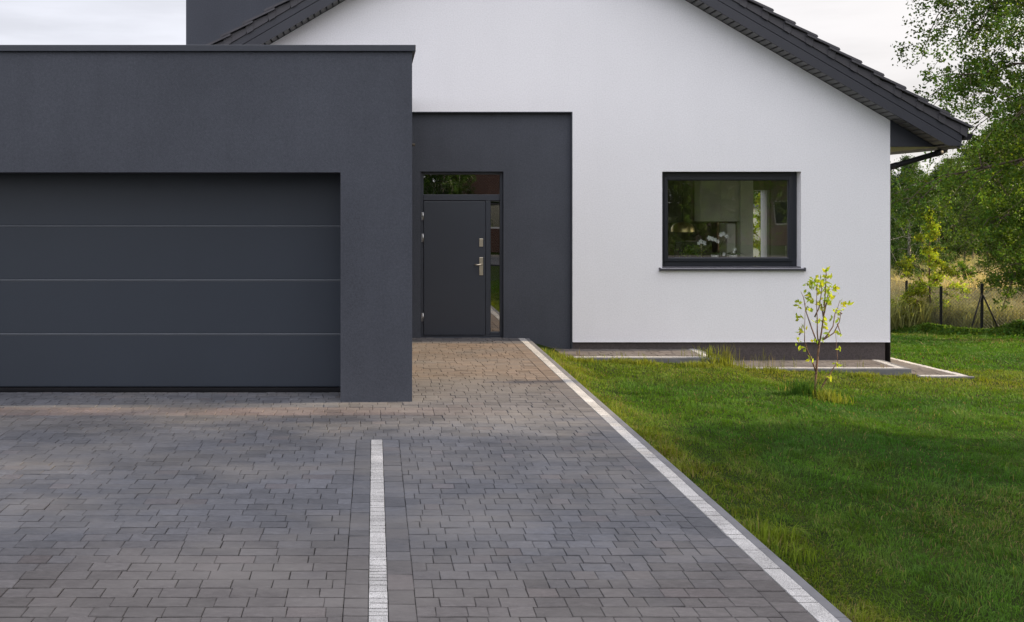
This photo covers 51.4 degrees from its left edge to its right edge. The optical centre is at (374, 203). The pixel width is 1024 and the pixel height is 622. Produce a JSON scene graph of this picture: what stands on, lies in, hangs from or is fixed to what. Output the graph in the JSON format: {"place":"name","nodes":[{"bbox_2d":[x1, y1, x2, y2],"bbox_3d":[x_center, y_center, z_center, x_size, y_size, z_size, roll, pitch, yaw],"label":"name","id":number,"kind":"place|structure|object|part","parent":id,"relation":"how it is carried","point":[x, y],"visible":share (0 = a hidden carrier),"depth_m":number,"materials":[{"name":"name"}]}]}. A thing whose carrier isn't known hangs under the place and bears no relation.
{"place":"outdoors","nodes":[
{"label":"outdoors","id":0,"kind":"place"},
{"bbox_2d":[0,337,817,621],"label":"driveway","id":1,"kind":"structure","parent":0,"point":[523,482],"depth_m":6.70,"materials":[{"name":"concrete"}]},
{"bbox_2d":[369,440,387,621],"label":"parking line","id":2,"kind":"object","parent":1,"relation":"on","point":[378,606],"visible":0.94,"depth_m":6.07,"materials":[{"name":"concrete"}]},
{"bbox_2d":[518,338,838,621],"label":"drive edge line","id":3,"kind":"object","parent":1,"relation":"on","point":[806,601],"visible":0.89,"depth_m":6.63,"materials":[{"name":"concrete"}]},
{"bbox_2d":[0,0,1023,195],"label":"sky","id":4,"kind":"structure","parent":0,"point":[864,30],"materials":[{"name":"white"}]},
{"bbox_2d":[555,349,700,356],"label":"path","id":5,"kind":"structure","parent":0,"point":[629,352],"depth_m":14.90,"materials":[{"name":"concrete"}]},
{"bbox_2d":[568,349,710,356],"bbox_3d":[3.458,2.145,14.851,2.404,0.057,0.832,0,0,0],"label":"path edge line","id":6,"kind":"object","parent":5,"relation":"on","point":[652,356],"visible":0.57,"depth_m":14.49,"materials":[{"name":"concrete"}]},
{"bbox_2d":[536,249,1023,621],"bbox_3d":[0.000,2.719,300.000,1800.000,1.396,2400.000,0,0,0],"label":"lawn","id":7,"kind":"structure","parent":0,"point":[904,585],"depth_m":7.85,"materials":[{"name":"plant"}]},
{"bbox_2d":[0,0,972,402],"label":"house","id":8,"kind":"structure","parent":7,"relation":"on","point":[348,198],"depth_m":15.24,"materials":[{"name":"paint"}]},
{"bbox_2d":[0,174,340,392],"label":"garage door","id":9,"kind":"structure","parent":8,"relation":"in","point":[115,283],"depth_m":10.91,"materials":[{"name":"metal"}]},
{"bbox_2d":[421,172,502,336],"bbox_3d":[1.278,0.755,15.412,1.207,2.429,0.176,0,0,0],"label":"front door","id":10,"kind":"structure","parent":8,"relation":"in","point":[462,235],"depth_m":15.40,"materials":[{"name":"paint"}]},
{"bbox_2d":[671,181,694,231],"bbox_3d":[5.077,-0.088,17.300,0.380,1.124,0.380,0,0,0],"label":"pendant lamp","id":11,"kind":"object","parent":8,"relation":"hanging from","point":[682,226],"visible":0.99,"depth_m":17.18,"materials":[{"name":"gold metal"}]},
{"bbox_2d":[674,241,701,256],"bbox_3d":[4.953,1.282,16.820,0.440,1.376,0.480,0,0,0],"label":"dining chair","id":12,"kind":"object","parent":8,"relation":"on","point":[680,244],"visible":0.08,"depth_m":16.58,"materials":[{"name":"black fabric"}]},
{"bbox_2d":[673,244,706,256],"bbox_3d":[4.746,0.744,15.707,0.517,0.359,0.349,0,0,0],"label":"herb pot","id":13,"kind":"object","parent":8,"relation":"on","point":[692,252],"visible":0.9,"depth_m":15.69,"materials":[{"name":"green plant"}]},
{"bbox_2d":[697,232,727,256],"bbox_3d":[5.053,0.649,15.717,0.469,0.449,0.144,0,0,0],"label":"orchid","id":14,"kind":"object","parent":8,"relation":"on","point":[711,238],"visible":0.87,"depth_m":15.69,"materials":[{"name":"white plant"}]},
{"bbox_2d":[694,181,739,220],"bbox_3d":[6.059,-0.041,18.580,0.688,0.726,0.360,0,0,0],"label":"wall cabinet","id":15,"kind":"object","parent":8,"relation":"attached to","point":[716,200],"depth_m":18.40,"materials":[{"name":"paint"}]},
{"bbox_2d":[701,181,719,220],"bbox_3d":[5.888,-0.041,18.410,0.338,0.718,0.019,0,0,0],"label":"cabinet door","id":16,"kind":"structure","parent":15,"relation":"in","point":[710,190],"depth_m":18.40,"materials":[{"name":"paint"}]},
{"bbox_2d":[720,181,739,220],"bbox_3d":[6.230,-0.041,18.410,0.338,0.718,0.019,0,0,0],"label":"cabinet door","id":17,"kind":"structure","parent":15,"relation":"in","point":[729,190],"depth_m":18.40,"materials":[{"name":"paint"}]},
{"bbox_2d":[720,223,734,256],"bbox_3d":[6.219,1.123,18.500,0.149,1.533,0.400,0,0,0],"label":"tall cabinet","id":18,"kind":"object","parent":8,"relation":"on","point":[728,243],"visible":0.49,"depth_m":18.30,"materials":[{"name":"paint"}]},
{"bbox_3d":[6.219,1.116,18.309,0.143,1.509,0.019,0,0,0],"label":"cabinet door","id":19,"kind":"part","parent":18,"relation":"part of","materials":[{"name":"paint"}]},
{"bbox_2d":[659,172,805,270],"bbox_3d":[5.187,0.266,15.334,2.118,1.446,0.283,0,0,0],"label":"window","id":20,"kind":"structure","parent":8,"relation":"in","point":[789,263],"depth_m":15.38,"materials":[{"name":"paint"}]},
{"bbox_2d":[722,248,744,256],"bbox_3d":[5.373,0.769,15.717,0.361,0.210,0.144,0,0,0],"label":"orchid","id":21,"kind":"object","parent":8,"relation":"on","point":[733,251],"visible":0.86,"depth_m":15.69,"materials":[{"name":"white plant"}]},
{"bbox_2d":[574,349,718,363],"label":"path kerb","id":22,"kind":"structure","parent":7,"relation":"on","point":[677,359],"depth_m":14.37,"materials":[{"name":"concrete"}]},
{"bbox_2d":[525,338,851,621],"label":"drive kerb","id":23,"kind":"structure","parent":7,"relation":"on","point":[828,606],"depth_m":6.67,"materials":[{"name":"concrete"}]},
{"bbox_2d":[753,193,760,256],"bbox_3d":[7.982,1.389,21.841,2.023,3.256,1.409,0,0,24],"label":"shrub","id":24,"kind":"object","parent":7,"relation":"on","point":[756,244],"visible":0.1,"depth_m":21.76,"materials":[{"name":"green plant"}]},
{"bbox_2d":[753,204,760,256],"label":"garden wall","id":25,"kind":"structure","parent":7,"relation":"on","point":[755,252],"depth_m":23.40,"materials":[{"name":"beige paint"}]},
{"bbox_2d":[753,191,760,203],"bbox_3d":[10.894,0.278,30.898,4.907,6.500,4.196,0,0,-40],"label":"garden tree","id":26,"kind":"object","parent":7,"relation":"on","point":[755,193],"depth_m":30.66,"materials":[{"name":"green plant"}]},
{"bbox_2d":[793,266,853,397],"bbox_3d":[5.005,1.475,11.757,0.625,1.545,0.346,0,0,-5],"label":"young tree","id":27,"kind":"object","parent":7,"relation":"on","point":[828,301],"visible":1,"depth_m":11.74,"materials":[{"name":"green plant"}]},
{"bbox_2d":[749,360,911,375],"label":"path kerb","id":28,"kind":"structure","parent":7,"relation":"on","point":[891,371],"depth_m":14.44,"materials":[{"name":"concrete"}]},
{"bbox_2d":[753,183,1023,256],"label":"wood","id":29,"kind":"object","parent":7,"relation":"on","point":[944,247],"depth_m":59.46,"materials":[{"name":"green plant"}]},
{"bbox_2d":[891,173,922,272],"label":"birch tree","id":30,"kind":"object","parent":7,"relation":"on","point":[903,241],"visible":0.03,"depth_m":43.26,"materials":[{"name":"green plant"}]},
{"bbox_2d":[898,285,922,318],"bbox_3d":[14.258,2.873,28.015,0.735,1.368,0.642,0,0,-26],"label":"shrub","id":31,"kind":"object","parent":7,"relation":"on","point":[915,300],"visible":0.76,"depth_m":27.94,"materials":[{"name":"green plant"}]},
{"bbox_2d":[891,154,959,280],"bbox_3d":[19.759,0.818,38.894,3.462,5.363,4.048,0,0,33],"label":"birch tree","id":32,"kind":"object","parent":7,"relation":"on","point":[909,243],"visible":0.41,"depth_m":38.59,"materials":[{"name":"green plant"}]},
{"bbox_2d":[891,209,973,320],"bbox_3d":[14.853,1.843,28.244,2.129,3.427,1.484,0,0,24],"label":"sapling","id":33,"kind":"object","parent":7,"relation":"on","point":[931,257],"visible":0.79,"depth_m":28.08,"materials":[{"name":"green plant"}]},
{"bbox_2d":[891,157,985,259],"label":"broadleaf tree","id":34,"kind":"object","parent":7,"relation":"on","point":[948,159],"visible":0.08,"depth_m":54.73,"materials":[{"name":"green plant"}]},
{"bbox_2d":[898,168,979,267],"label":"dark tree","id":35,"kind":"object","parent":7,"relation":"on","point":[947,242],"visible":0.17,"depth_m":46.54,"materials":[{"name":"green plant"}]},
{"bbox_2d":[921,372,973,378],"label":"path kerb","id":36,"kind":"structure","parent":7,"relation":"on","point":[972,377],"depth_m":14.26,"materials":[{"name":"concrete"}]},
{"bbox_2d":[890,0,1023,313],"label":"birch tree","id":37,"kind":"object","parent":7,"relation":"on","point":[999,224],"visible":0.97,"depth_m":24.00,"materials":[{"name":"green plant"}]},
{"bbox_2d":[891,319,1023,335],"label":"weeds","id":38,"kind":"object","parent":7,"relation":"on","point":[1014,327],"visible":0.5,"depth_m":25.77,"materials":[{"name":"green plant"}]},
{"bbox_2d":[891,280,1023,328],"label":"fence","id":39,"kind":"object","parent":7,"relation":"on","point":[981,298],"visible":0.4,"depth_m":26.50,"materials":[{"name":"metal"}]},
{"bbox_2d":[944,175,982,259],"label":"slim tree","id":40,"kind":"object","parent":7,"relation":"on","point":[964,225],"visible":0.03,"depth_m":49.01,"materials":[{"name":"green plant"}]},
{"bbox_2d":[948,264,985,286],"bbox_3d":[20.242,2.774,36.144,1.340,1.502,1.327,0,0,0],"label":"shrub","id":41,"kind":"object","parent":7,"relation":"on","point":[964,271],"visible":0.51,"depth_m":35.92,"materials":[{"name":"green plant"}]},
{"bbox_2d":[922,77,1023,298],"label":"broadleaf tree","id":42,"kind":"object","parent":7,"relation":"on","point":[989,260],"visible":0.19,"depth_m":31.94,"materials":[{"name":"green plant"}]},
{"bbox_2d":[945,122,1023,270],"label":"dark tree","id":43,"kind":"object","parent":7,"relation":"on","point":[977,254],"visible":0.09,"depth_m":44.19,"materials":[{"name":"green plant"}]},
{"bbox_2d":[730,360,891,366],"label":"path","id":44,"kind":"structure","parent":0,"point":[822,363],"depth_m":14.92,"materials":[{"name":"concrete"}]},
{"bbox_2d":[745,360,902,367],"bbox_3d":[6.028,2.304,14.886,2.603,0.059,0.762,0,0,0],"label":"path edge line","id":45,"kind":"object","parent":44,"relation":"on","point":[890,364],"visible":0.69,"depth_m":14.55,"materials":[{"name":"concrete"}]},
{"bbox_2d":[891,359,955,376],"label":"path","id":46,"kind":"structure","parent":0,"point":[917,370],"depth_m":14.85,"materials":[{"name":"concrete"}]},
{"bbox_2d":[891,358,966,376],"bbox_3d":[7.766,2.468,17.243,0.649,0.229,5.876,0,0,0],"label":"path edge line","id":47,"kind":"object","parent":46,"relation":"on","point":[957,374],"visible":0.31,"depth_m":14.86,"materials":[{"name":"concrete"}]},
{"bbox_2d":[891,252,1023,330],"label":"dry grass","id":48,"kind":"structure","parent":0,"point":[922,314],"depth_m":27.96,"materials":[{"name":"beige plant"}]}
]}

